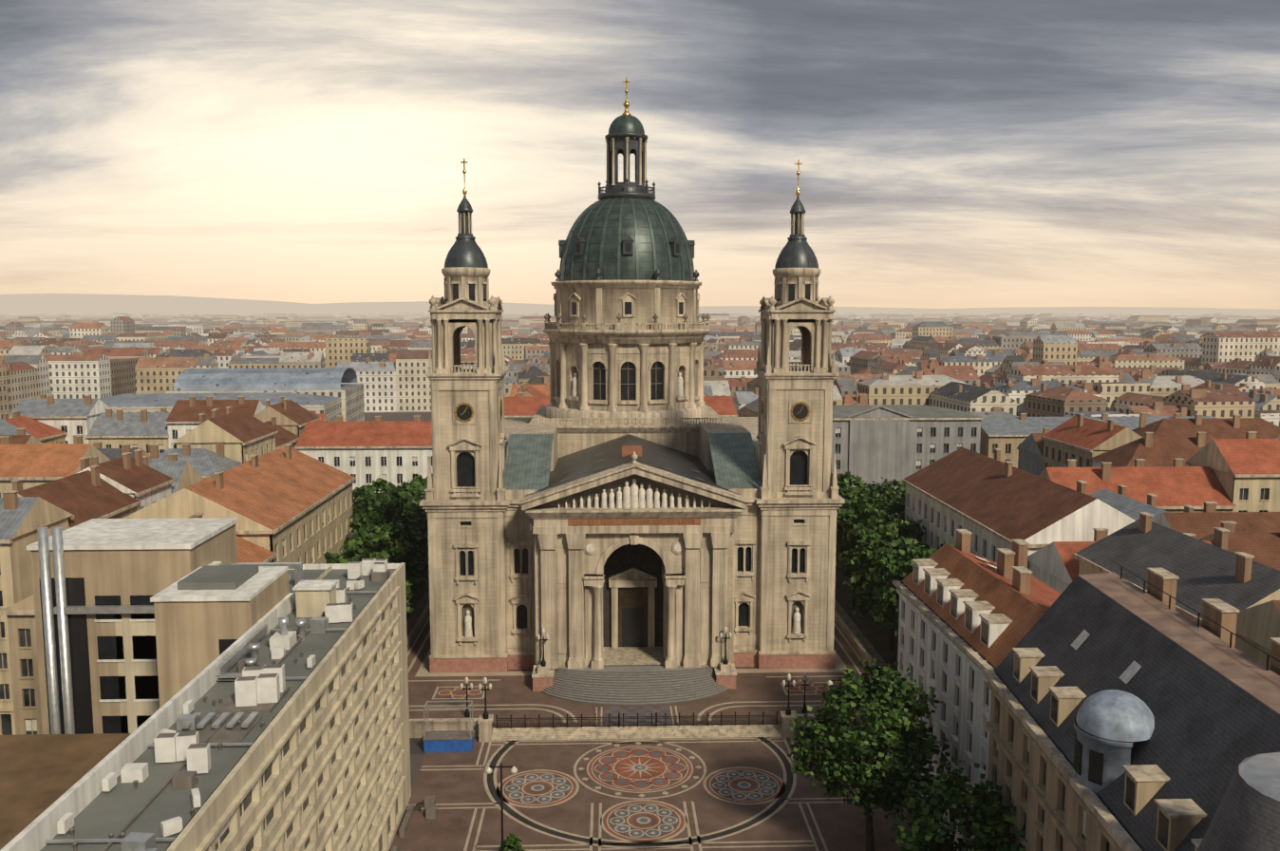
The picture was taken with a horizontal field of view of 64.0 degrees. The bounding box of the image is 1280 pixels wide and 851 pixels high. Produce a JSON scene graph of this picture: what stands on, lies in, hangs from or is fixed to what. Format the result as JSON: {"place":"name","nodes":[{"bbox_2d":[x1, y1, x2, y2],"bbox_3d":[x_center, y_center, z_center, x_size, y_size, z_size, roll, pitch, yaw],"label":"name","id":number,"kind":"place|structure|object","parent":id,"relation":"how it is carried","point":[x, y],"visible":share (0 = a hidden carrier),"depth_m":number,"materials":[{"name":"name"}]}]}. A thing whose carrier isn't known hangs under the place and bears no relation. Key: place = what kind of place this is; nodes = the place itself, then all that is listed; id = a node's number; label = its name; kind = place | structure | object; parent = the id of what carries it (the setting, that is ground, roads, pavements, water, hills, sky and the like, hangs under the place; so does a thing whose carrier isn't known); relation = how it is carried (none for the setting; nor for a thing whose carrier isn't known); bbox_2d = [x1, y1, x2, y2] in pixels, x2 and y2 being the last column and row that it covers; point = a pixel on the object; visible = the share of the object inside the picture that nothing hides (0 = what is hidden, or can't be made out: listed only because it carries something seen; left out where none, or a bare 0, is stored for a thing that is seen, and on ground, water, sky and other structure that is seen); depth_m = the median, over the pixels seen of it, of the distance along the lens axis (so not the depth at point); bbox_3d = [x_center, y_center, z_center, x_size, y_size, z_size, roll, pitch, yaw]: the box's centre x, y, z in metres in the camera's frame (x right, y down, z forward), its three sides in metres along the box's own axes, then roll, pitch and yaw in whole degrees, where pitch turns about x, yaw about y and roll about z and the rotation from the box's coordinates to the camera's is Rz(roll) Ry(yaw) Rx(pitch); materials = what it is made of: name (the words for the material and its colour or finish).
{"place":"outdoors","nodes":[
{"label":"outdoors","id":0,"kind":"place"},
{"bbox_2d":[0,293,1279,314],"bbox_3d":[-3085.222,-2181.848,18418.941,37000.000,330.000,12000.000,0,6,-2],"label":"hills","id":1,"kind":"structure","parent":0,"point":[60,304],"depth_m":16060.36,"materials":[{"name":"grey"}]},
{"bbox_2d":[0,0,1279,309],"label":"sky","id":2,"kind":"structure","parent":0,"point":[952,154],"materials":[{"name":"grey"}]},
{"bbox_2d":[9,313,1279,850],"bbox_3d":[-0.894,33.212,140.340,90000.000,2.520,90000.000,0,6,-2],"label":"ground","id":3,"kind":"structure","parent":0,"point":[672,784],"depth_m":112.31,"materials":[{"name":"stone"}]},
{"bbox_2d":[0,517,411,850],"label":"office","id":4,"kind":"structure","parent":3,"relation":"on","point":[201,688],"depth_m":79.53,"materials":[{"name":"concrete"}]},
{"bbox_2d":[0,392,1215,734],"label":"city buildings","id":5,"kind":"structure","parent":3,"relation":"on","point":[952,468],"depth_m":158.13,"materials":[{"name":"brick"}]},
{"bbox_2d":[390,626,851,850],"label":"props","id":6,"kind":"object","parent":3,"relation":"on","point":[448,741],"visible":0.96,"depth_m":117.85,"materials":[{"name":"metal"}]},
{"bbox_2d":[419,76,845,705],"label":"basilica","id":7,"kind":"structure","parent":3,"relation":"on","point":[627,516],"depth_m":138.89,"materials":[{"name":"stone"}]},
{"bbox_2d":[0,312,1279,426],"bbox_3d":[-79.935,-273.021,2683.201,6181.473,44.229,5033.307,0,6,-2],"label":"city","id":8,"kind":"object","parent":3,"relation":"on","point":[351,367],"visible":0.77,"depth_m":513.84},
{"bbox_2d":[0,380,1279,734],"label":"blocks","id":9,"kind":"structure","parent":3,"relation":"on","point":[1196,497],"depth_m":163.76,"materials":[{"name":"brick"}]},
{"bbox_2d":[314,470,1027,850],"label":"trees","id":10,"kind":"object","parent":3,"relation":"on","point":[880,545],"visible":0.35,"depth_m":93.63,"materials":[{"name":"green plant"}]},
{"bbox_2d":[892,528,1279,850],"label":"block","id":11,"kind":"structure","parent":3,"relation":"on","point":[1108,711],"depth_m":70.41,"materials":[{"name":"brick"}]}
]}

